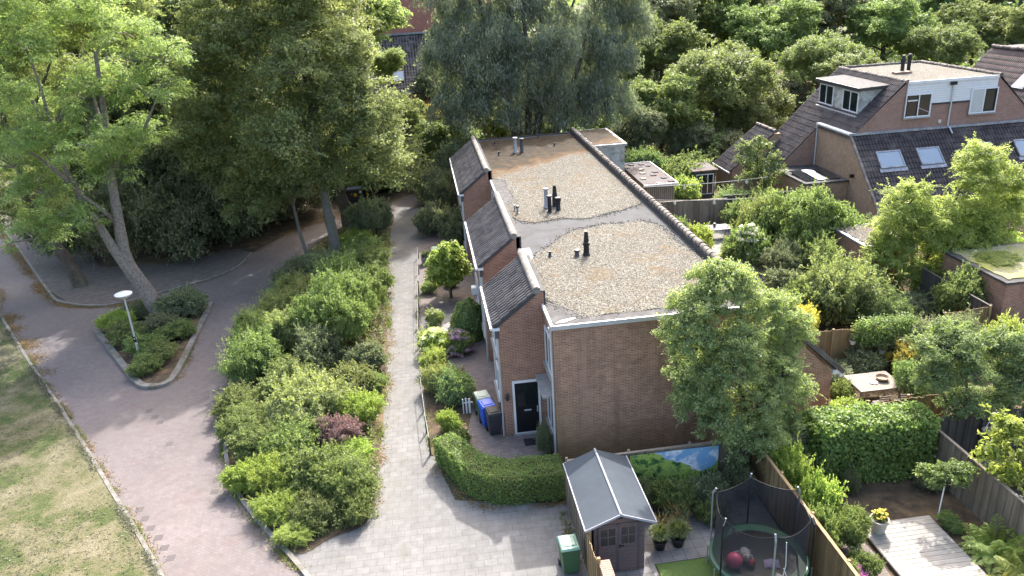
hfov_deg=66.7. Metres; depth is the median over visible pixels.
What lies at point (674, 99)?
woodland tree
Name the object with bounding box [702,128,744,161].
woodland tree
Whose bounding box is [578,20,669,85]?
woodland tree
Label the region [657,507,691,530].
shrub
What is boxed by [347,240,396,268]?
shrub
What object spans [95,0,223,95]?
woodland tree
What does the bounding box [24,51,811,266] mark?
woodland floor
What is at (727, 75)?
woodland tree
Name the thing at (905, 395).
garden chair
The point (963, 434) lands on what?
board fence
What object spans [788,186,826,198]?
bush
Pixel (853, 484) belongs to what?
shrub
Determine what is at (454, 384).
bush
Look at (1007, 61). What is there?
terraced house
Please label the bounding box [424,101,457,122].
woodland tree
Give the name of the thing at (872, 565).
shrub
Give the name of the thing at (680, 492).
shrub
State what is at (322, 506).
shrub
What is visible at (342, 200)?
oak tree
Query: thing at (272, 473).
shrub
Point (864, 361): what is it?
bush
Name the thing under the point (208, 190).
shrub
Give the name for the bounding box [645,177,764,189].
string lights
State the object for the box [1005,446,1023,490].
shrub
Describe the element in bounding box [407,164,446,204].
bush
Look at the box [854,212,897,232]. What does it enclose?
bush
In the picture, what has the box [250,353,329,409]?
shrub
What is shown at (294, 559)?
bed kerb
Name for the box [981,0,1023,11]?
woodland tree
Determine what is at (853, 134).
terraced house
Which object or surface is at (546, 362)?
window
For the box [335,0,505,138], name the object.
house
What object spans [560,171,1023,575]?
garden ground
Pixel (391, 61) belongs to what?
woodland tree
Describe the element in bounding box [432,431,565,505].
hedge
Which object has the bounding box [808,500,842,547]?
shrub
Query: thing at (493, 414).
wheelie bin
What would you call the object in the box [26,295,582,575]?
weeds
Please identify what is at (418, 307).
garden rail
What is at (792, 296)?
bush
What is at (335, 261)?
shrub
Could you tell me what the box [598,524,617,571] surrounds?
door
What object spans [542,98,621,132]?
woodland tree
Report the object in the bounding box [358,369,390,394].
shrub
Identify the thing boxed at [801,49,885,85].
woodland tree
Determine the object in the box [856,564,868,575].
phlox
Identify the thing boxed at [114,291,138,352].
street lamp
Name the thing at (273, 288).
shrub
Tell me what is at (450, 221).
bush
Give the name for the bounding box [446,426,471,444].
bush
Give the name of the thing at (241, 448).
shrub
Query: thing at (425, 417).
garden rail
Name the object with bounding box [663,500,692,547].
grass pot
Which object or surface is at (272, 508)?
shrub
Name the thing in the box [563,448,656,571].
garden shed
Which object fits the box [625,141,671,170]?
bush
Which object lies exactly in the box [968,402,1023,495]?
walnut tree
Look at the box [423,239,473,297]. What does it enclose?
maple tree
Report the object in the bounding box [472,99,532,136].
woodland tree
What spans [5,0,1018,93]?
forest
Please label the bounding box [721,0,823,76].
woodland tree
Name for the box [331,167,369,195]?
shrub
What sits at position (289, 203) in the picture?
shrub
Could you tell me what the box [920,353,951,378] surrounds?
bush
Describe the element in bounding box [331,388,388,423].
shrub
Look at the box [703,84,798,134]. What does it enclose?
woodland tree
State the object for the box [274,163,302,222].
woodland tree
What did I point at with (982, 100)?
window
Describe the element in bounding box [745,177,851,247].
bush
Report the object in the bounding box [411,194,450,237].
bush
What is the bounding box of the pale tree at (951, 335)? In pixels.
[902,315,1023,423]
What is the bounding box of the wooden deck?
[863,515,985,575]
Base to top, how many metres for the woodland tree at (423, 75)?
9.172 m
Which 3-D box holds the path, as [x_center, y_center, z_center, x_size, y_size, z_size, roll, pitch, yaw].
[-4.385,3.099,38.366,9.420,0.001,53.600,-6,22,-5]
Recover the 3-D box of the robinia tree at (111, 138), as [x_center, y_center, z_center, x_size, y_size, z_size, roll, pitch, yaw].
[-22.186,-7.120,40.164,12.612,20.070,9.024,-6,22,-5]
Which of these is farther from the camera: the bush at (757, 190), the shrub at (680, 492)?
the bush at (757, 190)
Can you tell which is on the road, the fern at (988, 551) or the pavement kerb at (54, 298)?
the pavement kerb at (54, 298)
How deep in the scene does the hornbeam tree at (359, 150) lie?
47.06 m
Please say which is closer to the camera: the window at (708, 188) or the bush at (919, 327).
the bush at (919, 327)
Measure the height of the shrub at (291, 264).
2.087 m
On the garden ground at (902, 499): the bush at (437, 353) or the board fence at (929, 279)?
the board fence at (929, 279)
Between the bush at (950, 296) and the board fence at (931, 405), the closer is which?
the board fence at (931, 405)
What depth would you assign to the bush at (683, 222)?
50.52 m
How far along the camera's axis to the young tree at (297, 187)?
51.34 m
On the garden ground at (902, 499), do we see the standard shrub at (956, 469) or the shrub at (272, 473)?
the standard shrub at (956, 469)
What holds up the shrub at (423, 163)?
on the woodland floor
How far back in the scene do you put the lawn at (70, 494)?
28.63 m
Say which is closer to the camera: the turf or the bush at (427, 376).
the turf
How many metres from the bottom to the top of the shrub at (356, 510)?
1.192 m
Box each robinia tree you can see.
[0,0,174,287]
[0,0,203,316]
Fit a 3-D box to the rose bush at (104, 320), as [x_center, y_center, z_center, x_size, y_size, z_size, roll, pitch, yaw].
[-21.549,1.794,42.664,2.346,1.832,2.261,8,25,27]
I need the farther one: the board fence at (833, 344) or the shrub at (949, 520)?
the board fence at (833, 344)
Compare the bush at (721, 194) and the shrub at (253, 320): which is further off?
the bush at (721, 194)
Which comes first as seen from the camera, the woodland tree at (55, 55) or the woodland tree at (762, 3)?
the woodland tree at (55, 55)
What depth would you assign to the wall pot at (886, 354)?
33.90 m
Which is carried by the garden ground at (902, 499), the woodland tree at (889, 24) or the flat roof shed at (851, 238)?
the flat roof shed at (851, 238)
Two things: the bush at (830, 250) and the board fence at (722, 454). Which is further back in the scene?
the bush at (830, 250)
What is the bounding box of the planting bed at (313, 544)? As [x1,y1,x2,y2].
[227,213,393,553]
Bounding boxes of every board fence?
[564,461,591,571]
[565,436,751,497]
[587,531,600,575]
[659,198,727,225]
[723,191,791,207]
[751,438,859,575]
[798,324,908,361]
[827,393,946,416]
[919,267,992,326]
[930,408,1023,457]
[931,429,1023,560]
[944,305,991,329]
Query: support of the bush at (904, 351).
on the garden ground at (902, 499)
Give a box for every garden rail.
[417,247,419,291]
[417,283,419,339]
[419,377,430,454]
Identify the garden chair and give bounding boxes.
[872,395,889,402]
[894,394,911,400]
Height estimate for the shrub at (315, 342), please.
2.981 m
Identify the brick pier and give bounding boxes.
[599,559,614,575]
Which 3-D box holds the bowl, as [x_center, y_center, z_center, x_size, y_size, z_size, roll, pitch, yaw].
[15.122,3.681,31.814,0.540,0.148,0.540,-6,22,-5]
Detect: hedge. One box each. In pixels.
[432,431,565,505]
[800,398,943,484]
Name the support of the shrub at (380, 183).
on the woodland floor
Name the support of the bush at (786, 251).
on the garden ground at (902, 499)
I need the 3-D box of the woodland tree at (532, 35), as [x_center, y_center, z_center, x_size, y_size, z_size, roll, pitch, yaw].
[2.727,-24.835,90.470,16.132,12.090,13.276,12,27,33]
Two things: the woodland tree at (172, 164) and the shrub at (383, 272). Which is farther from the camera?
the woodland tree at (172, 164)
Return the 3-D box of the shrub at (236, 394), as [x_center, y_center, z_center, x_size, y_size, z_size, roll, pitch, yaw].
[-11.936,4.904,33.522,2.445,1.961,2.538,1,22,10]
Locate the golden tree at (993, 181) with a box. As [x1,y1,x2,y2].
[850,131,1023,292]
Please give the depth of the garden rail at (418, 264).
48.27 m
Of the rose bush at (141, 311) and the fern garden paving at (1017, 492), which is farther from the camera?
the rose bush at (141, 311)
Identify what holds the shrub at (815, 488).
on the garden ground at (902, 499)
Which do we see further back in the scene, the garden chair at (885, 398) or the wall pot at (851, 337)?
the wall pot at (851, 337)
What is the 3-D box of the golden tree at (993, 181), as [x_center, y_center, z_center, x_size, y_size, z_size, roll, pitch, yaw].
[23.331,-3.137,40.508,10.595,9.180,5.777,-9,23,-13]
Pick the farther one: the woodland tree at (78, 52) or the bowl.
the woodland tree at (78, 52)
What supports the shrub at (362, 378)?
on the planting bed at (313, 544)
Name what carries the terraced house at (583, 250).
on the ground at (448, 478)
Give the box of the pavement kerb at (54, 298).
[4,230,252,306]
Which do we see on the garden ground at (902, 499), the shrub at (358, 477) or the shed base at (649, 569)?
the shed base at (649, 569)
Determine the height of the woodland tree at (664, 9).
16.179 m
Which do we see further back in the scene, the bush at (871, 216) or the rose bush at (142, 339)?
the bush at (871, 216)
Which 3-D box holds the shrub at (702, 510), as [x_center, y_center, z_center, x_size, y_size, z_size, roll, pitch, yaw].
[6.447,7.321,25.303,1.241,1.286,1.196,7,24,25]
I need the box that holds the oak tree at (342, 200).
[135,0,434,227]
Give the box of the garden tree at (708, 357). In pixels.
[649,252,831,472]
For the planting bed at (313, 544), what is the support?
on the road
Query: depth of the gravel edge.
23.84 m
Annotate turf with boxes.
[656,557,808,575]
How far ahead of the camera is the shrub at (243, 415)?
31.17 m
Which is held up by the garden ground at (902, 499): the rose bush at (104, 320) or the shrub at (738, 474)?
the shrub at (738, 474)
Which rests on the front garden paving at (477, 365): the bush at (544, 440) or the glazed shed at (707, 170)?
the bush at (544, 440)
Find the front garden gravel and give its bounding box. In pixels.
[421,312,475,331]
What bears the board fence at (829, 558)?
on the garden ground at (902, 499)
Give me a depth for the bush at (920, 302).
38.69 m
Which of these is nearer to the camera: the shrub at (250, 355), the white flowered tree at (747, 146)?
the shrub at (250, 355)
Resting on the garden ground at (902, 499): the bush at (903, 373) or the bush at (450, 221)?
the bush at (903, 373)
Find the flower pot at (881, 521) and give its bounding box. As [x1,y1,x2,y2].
[869,508,889,534]
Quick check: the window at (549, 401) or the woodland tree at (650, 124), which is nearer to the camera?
the window at (549, 401)
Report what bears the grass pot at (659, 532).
on the garden paving at (696, 542)
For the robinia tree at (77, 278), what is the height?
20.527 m
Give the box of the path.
[291,207,582,575]
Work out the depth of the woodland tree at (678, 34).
83.10 m
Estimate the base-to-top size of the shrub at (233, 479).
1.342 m
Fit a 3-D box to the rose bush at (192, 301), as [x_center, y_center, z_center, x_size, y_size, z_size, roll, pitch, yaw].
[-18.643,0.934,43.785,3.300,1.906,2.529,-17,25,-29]
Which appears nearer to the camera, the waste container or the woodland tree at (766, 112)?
the waste container
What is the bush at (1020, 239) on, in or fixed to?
on the garden ground at (902, 499)
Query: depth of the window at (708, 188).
59.97 m
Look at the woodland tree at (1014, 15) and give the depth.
93.86 m
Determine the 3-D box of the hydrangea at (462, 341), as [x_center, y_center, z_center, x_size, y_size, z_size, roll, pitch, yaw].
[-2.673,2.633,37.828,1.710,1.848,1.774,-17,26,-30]
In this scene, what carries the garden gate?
on the front garden soil
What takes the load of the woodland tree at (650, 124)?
on the woodland floor
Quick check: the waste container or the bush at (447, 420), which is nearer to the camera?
the bush at (447, 420)
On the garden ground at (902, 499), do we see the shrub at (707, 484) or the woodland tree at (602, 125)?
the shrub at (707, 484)
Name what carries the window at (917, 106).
in the terraced house at (853, 134)
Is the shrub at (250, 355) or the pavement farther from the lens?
the pavement
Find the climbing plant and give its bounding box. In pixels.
[850,311,921,349]
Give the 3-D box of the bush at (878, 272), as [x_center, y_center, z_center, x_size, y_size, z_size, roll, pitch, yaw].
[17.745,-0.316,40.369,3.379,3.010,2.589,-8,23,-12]
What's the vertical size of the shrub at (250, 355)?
3.814 m
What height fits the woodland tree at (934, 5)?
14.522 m
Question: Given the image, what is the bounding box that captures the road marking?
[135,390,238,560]
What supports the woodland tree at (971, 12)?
on the ground at (448, 478)
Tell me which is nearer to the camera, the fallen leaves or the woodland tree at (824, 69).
the fallen leaves
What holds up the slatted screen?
on the garden ground at (902, 499)
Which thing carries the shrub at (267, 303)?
on the planting bed at (313, 544)
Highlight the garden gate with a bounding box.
[462,398,472,413]
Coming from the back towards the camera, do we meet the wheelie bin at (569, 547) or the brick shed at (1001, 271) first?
the brick shed at (1001, 271)
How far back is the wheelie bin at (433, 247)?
49.57 m
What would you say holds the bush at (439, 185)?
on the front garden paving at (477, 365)
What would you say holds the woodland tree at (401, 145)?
on the woodland floor
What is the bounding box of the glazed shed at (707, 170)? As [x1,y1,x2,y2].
[687,162,718,197]
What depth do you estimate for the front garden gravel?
41.20 m
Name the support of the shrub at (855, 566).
on the garden ground at (902, 499)
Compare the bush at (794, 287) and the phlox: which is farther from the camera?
the bush at (794, 287)
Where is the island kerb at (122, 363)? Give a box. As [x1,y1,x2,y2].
[93,301,213,388]
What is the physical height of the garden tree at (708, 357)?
9.628 m
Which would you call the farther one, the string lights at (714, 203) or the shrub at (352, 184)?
the shrub at (352, 184)
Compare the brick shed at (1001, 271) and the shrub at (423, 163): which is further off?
the shrub at (423, 163)
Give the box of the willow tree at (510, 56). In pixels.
[406,0,660,141]
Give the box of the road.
[0,194,445,575]
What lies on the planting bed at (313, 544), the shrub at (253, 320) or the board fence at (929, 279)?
the shrub at (253, 320)
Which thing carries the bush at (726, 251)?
on the garden ground at (902, 499)
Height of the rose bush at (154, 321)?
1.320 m
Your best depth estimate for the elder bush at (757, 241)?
44.88 m
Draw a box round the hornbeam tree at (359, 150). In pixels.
[150,0,417,252]
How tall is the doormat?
0.021 m
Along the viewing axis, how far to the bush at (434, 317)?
40.55 m
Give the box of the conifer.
[452,296,483,341]
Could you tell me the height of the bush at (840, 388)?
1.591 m
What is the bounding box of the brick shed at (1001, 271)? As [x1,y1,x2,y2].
[941,242,1023,325]
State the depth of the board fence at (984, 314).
35.29 m
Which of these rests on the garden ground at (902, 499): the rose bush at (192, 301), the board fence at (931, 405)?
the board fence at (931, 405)
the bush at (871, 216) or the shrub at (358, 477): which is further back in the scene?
the bush at (871, 216)
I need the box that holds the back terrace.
[688,224,896,295]
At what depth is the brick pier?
21.44 m
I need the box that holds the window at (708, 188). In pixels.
[696,173,713,194]
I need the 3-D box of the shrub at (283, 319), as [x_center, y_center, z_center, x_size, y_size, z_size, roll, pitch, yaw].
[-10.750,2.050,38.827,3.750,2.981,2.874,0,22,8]
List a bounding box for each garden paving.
[418,207,565,489]
[644,488,772,563]
[928,447,1023,498]
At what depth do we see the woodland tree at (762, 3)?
112.69 m
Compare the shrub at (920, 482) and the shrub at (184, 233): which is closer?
the shrub at (920, 482)
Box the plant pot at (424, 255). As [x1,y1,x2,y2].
[420,250,428,264]
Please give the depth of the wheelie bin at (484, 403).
31.30 m
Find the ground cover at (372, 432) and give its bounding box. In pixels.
[246,224,392,537]
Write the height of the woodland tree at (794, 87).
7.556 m
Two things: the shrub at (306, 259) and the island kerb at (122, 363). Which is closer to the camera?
the island kerb at (122, 363)
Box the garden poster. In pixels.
[630,445,718,482]
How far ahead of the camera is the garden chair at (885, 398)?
30.45 m
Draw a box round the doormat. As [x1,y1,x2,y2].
[524,437,536,445]
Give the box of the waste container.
[345,185,364,202]
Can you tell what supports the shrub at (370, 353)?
on the planting bed at (313, 544)
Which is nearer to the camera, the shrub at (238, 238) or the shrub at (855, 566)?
the shrub at (855, 566)
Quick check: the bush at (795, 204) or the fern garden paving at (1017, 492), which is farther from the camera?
the bush at (795, 204)
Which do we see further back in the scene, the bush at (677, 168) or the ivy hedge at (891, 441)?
the bush at (677, 168)
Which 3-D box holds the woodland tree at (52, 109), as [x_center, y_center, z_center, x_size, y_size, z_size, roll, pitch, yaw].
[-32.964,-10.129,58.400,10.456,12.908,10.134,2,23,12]
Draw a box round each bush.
[92,305,137,331]
[98,317,149,347]
[120,299,148,321]
[120,332,166,358]
[123,351,170,378]
[135,310,183,334]
[140,335,181,358]
[147,282,210,318]
[154,317,199,340]
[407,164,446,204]
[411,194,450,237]
[414,344,447,371]
[414,358,447,395]
[415,162,457,208]
[419,280,437,293]
[424,304,444,326]
[428,360,477,411]
[429,131,465,174]
[429,204,464,245]
[431,406,465,433]
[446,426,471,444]
[533,414,553,455]
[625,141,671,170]
[661,149,707,185]
[666,145,718,166]
[672,168,703,200]
[674,214,687,227]
[687,219,716,249]
[712,183,756,202]
[718,194,753,225]
[718,227,748,264]
[726,214,774,273]
[727,180,795,247]
[742,182,778,203]
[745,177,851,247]
[758,233,806,272]
[760,262,803,291]
[766,270,825,322]
[779,288,803,306]
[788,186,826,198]
[791,299,820,334]
[794,230,847,273]
[795,188,869,250]
[795,246,909,330]
[823,358,854,384]
[829,373,856,400]
[829,393,866,408]
[831,256,888,288]
[838,343,888,373]
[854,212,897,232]
[856,280,920,325]
[883,311,956,369]
[890,334,925,377]
[891,355,937,397]
[896,288,936,316]
[913,188,1022,264]
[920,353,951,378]
[926,250,992,317]
[939,302,990,366]
[982,307,1023,362]
[991,230,1023,243]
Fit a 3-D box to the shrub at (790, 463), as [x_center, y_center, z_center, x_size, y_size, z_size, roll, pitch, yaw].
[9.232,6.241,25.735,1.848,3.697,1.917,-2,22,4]
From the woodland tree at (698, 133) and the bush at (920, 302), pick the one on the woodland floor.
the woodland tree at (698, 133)
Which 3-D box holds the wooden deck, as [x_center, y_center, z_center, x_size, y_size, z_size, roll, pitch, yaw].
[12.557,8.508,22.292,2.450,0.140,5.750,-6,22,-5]
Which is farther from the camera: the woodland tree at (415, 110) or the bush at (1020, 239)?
the woodland tree at (415, 110)
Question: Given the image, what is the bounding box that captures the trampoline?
[706,473,815,575]
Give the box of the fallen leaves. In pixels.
[0,194,580,569]
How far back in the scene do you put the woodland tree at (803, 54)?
78.18 m
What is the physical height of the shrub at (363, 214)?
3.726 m
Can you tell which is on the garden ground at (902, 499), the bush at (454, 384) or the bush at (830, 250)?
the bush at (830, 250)
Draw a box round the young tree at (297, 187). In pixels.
[258,174,315,253]
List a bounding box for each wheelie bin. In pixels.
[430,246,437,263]
[473,390,491,417]
[477,398,494,426]
[484,405,501,434]
[556,533,580,573]
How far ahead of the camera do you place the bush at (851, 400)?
30.24 m
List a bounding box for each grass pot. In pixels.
[647,508,674,550]
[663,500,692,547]
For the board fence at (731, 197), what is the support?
on the garden ground at (902, 499)
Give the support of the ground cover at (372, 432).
on the planting bed at (313, 544)
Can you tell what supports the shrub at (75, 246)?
on the woodland floor
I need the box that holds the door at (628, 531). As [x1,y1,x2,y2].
[619,521,637,571]
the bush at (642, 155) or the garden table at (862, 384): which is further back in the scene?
the bush at (642, 155)
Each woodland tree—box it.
[0,0,121,66]
[0,11,75,199]
[0,69,134,175]
[67,43,195,140]
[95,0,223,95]
[123,104,226,191]
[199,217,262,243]
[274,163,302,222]
[318,0,413,95]
[358,130,412,192]
[367,45,407,90]
[375,88,427,137]
[403,127,434,160]
[409,116,479,158]
[410,65,466,101]
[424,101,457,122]
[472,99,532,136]
[498,25,594,125]
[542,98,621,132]
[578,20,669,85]
[610,104,668,151]
[611,71,713,156]
[616,12,710,88]
[622,0,703,95]
[661,36,787,129]
[663,116,721,157]
[673,0,751,55]
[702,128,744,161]
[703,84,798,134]
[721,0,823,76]
[747,0,776,51]
[759,71,812,119]
[767,0,869,92]
[778,27,867,89]
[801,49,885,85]
[842,0,941,62]
[885,0,972,59]
[898,18,987,64]
[927,0,1016,67]
[969,1,1023,52]
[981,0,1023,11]
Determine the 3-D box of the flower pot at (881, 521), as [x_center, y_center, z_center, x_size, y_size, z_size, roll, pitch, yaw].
[11.485,7.274,24.341,0.590,0.807,0.586,-6,22,-5]
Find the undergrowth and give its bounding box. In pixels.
[27,35,985,200]
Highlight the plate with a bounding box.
[869,380,877,383]
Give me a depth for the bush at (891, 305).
36.71 m
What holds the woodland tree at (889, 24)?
on the woodland floor
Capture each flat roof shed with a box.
[625,161,677,202]
[833,223,904,283]
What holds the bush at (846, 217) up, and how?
on the garden ground at (902, 499)
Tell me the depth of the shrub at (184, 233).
51.53 m
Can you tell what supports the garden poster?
attached to the board fence at (722, 454)
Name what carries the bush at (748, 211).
on the garden ground at (902, 499)
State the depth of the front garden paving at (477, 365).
36.60 m
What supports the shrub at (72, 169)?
on the woodland floor
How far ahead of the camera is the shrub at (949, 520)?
24.43 m
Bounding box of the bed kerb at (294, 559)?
[223,438,310,575]
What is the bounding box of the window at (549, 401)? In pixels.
[546,398,553,440]
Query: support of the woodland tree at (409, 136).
on the woodland floor
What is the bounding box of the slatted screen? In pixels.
[756,427,809,452]
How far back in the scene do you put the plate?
31.66 m
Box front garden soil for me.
[423,368,470,455]
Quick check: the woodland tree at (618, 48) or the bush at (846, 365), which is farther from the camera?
the woodland tree at (618, 48)
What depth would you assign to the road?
34.11 m
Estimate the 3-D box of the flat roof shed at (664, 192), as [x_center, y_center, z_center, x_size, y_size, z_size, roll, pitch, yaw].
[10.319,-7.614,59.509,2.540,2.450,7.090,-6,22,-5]
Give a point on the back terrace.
(718, 237)
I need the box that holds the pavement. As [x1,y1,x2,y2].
[0,211,249,303]
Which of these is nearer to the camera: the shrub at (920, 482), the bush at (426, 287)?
the shrub at (920, 482)
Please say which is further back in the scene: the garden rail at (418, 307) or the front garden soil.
the garden rail at (418, 307)
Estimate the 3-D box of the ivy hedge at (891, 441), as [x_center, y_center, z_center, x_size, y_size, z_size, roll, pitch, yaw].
[12.340,5.197,27.027,4.787,2.810,2.209,-6,22,-5]
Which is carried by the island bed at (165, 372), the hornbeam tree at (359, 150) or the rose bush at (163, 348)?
the rose bush at (163, 348)
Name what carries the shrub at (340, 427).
on the planting bed at (313, 544)
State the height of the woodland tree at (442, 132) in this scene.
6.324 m
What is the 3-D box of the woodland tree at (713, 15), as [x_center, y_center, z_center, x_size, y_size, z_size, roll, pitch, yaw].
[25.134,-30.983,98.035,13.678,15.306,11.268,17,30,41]
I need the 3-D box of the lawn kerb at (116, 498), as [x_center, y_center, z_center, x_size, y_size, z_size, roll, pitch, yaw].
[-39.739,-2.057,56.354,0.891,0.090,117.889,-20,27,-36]
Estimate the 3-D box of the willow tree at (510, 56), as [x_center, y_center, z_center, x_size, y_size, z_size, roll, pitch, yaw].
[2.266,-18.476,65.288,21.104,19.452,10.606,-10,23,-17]
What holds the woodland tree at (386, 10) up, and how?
on the woodland floor
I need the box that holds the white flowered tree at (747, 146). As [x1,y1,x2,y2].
[729,135,788,190]
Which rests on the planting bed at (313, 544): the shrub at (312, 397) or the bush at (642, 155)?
the shrub at (312, 397)
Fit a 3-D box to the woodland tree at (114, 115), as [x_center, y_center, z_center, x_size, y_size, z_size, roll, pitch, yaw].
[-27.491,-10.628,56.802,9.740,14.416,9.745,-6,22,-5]
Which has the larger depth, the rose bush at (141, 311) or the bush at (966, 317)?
the rose bush at (141, 311)
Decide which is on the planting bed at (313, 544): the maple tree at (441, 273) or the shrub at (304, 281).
the shrub at (304, 281)
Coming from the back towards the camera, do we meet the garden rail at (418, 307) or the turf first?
the garden rail at (418, 307)
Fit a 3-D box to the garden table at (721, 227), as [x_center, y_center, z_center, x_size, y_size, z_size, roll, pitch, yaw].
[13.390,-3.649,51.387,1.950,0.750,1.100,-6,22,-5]
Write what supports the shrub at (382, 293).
on the planting bed at (313, 544)
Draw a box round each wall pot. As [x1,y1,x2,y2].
[848,334,858,344]
[877,344,887,354]
[883,352,892,361]
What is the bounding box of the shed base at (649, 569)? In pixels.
[573,526,658,575]
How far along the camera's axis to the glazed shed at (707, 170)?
59.94 m
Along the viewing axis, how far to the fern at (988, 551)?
23.29 m
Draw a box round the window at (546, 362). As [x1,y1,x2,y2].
[543,325,551,381]
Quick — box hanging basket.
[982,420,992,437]
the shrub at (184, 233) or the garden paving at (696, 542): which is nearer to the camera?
the garden paving at (696, 542)
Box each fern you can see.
[959,513,1023,575]
[992,538,1023,575]
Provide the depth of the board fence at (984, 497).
24.45 m
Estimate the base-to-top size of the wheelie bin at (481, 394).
1.074 m
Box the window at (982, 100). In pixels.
[967,86,998,114]
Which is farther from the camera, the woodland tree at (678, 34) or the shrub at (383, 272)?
the woodland tree at (678, 34)
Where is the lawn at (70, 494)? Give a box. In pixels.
[0,320,157,575]
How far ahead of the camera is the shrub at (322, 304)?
37.52 m
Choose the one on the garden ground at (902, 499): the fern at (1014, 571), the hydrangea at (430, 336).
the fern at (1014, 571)
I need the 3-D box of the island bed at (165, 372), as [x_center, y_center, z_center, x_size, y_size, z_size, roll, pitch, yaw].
[-19.646,2.979,40.941,5.703,0.100,10.121,-6,22,-5]
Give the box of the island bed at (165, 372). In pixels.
[100,303,206,382]
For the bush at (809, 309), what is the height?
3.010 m
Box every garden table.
[706,224,730,236]
[843,371,904,400]
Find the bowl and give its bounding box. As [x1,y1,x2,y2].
[875,373,889,380]
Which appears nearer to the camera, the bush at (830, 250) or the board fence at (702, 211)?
the bush at (830, 250)
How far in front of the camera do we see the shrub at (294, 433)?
29.25 m
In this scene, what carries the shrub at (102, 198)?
on the woodland floor
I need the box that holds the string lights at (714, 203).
[668,197,760,204]
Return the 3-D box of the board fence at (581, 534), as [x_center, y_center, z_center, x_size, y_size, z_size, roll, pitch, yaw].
[2.084,7.237,24.746,0.160,1.830,3.420,-6,22,-5]
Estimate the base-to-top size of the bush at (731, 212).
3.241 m
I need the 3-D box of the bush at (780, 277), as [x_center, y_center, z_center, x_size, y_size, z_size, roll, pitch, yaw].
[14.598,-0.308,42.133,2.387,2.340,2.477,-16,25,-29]
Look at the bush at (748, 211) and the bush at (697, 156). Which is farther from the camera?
the bush at (697, 156)
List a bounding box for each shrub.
[16,182,114,265]
[34,131,124,238]
[64,162,175,271]
[110,169,220,266]
[116,152,216,243]
[171,165,284,255]
[205,377,262,420]
[208,321,287,387]
[213,395,271,440]
[215,452,266,496]
[222,413,286,463]
[223,168,299,235]
[228,302,290,354]
[240,482,307,528]
[245,413,330,463]
[246,445,295,496]
[247,282,307,316]
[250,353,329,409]
[258,297,330,355]
[260,270,302,298]
[260,362,364,424]
[265,516,316,551]
[268,253,314,285]
[270,267,330,323]
[271,437,352,494]
[284,481,340,538]
[287,260,381,350]
[288,167,334,212]
[289,243,348,274]
[291,318,344,368]
[304,248,362,278]
[305,445,385,511]
[311,412,368,447]
[315,358,386,395]
[329,263,388,320]
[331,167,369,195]
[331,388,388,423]
[333,435,378,461]
[336,485,374,529]
[338,191,395,234]
[339,225,372,242]
[339,230,383,253]
[339,337,388,371]
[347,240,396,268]
[358,260,399,291]
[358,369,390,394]
[363,170,407,192]
[402,160,436,184]
[637,470,656,512]
[648,470,696,520]
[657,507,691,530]
[684,467,731,509]
[691,497,716,527]
[722,454,757,487]
[761,431,820,485]
[791,460,848,515]
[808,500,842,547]
[831,496,873,549]
[838,466,862,495]
[846,544,883,575]
[850,557,860,573]
[913,458,980,519]
[913,475,950,494]
[934,509,965,534]
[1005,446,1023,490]
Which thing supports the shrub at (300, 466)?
on the planting bed at (313, 544)
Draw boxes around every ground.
[0,0,988,550]
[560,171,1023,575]
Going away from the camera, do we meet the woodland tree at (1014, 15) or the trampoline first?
the trampoline
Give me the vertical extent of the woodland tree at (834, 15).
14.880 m
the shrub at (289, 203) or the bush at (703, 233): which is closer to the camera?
the bush at (703, 233)
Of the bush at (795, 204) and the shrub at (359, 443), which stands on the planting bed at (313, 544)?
the shrub at (359, 443)
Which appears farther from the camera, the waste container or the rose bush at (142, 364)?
the waste container
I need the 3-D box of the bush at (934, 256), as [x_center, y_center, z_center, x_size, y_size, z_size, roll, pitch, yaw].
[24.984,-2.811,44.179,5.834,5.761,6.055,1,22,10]
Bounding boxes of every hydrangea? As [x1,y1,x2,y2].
[413,324,451,358]
[444,326,475,357]
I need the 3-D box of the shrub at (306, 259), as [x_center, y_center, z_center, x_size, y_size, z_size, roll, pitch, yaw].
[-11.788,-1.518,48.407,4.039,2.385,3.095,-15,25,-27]
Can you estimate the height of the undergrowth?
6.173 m
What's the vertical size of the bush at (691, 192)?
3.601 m
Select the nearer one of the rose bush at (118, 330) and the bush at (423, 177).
the rose bush at (118, 330)
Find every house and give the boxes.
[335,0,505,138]
[449,127,845,459]
[713,54,1023,217]
[972,44,1023,101]
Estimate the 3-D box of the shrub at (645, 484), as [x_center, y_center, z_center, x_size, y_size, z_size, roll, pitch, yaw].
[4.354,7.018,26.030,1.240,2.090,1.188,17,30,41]
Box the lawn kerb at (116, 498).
[0,313,163,575]
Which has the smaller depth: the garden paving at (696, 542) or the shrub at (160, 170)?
the garden paving at (696, 542)
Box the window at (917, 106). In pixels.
[902,92,932,119]
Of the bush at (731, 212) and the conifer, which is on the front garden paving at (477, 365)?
the conifer
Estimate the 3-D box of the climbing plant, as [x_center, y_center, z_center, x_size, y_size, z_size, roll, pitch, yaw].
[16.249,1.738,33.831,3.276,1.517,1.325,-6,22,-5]
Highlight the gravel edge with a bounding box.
[838,529,890,575]

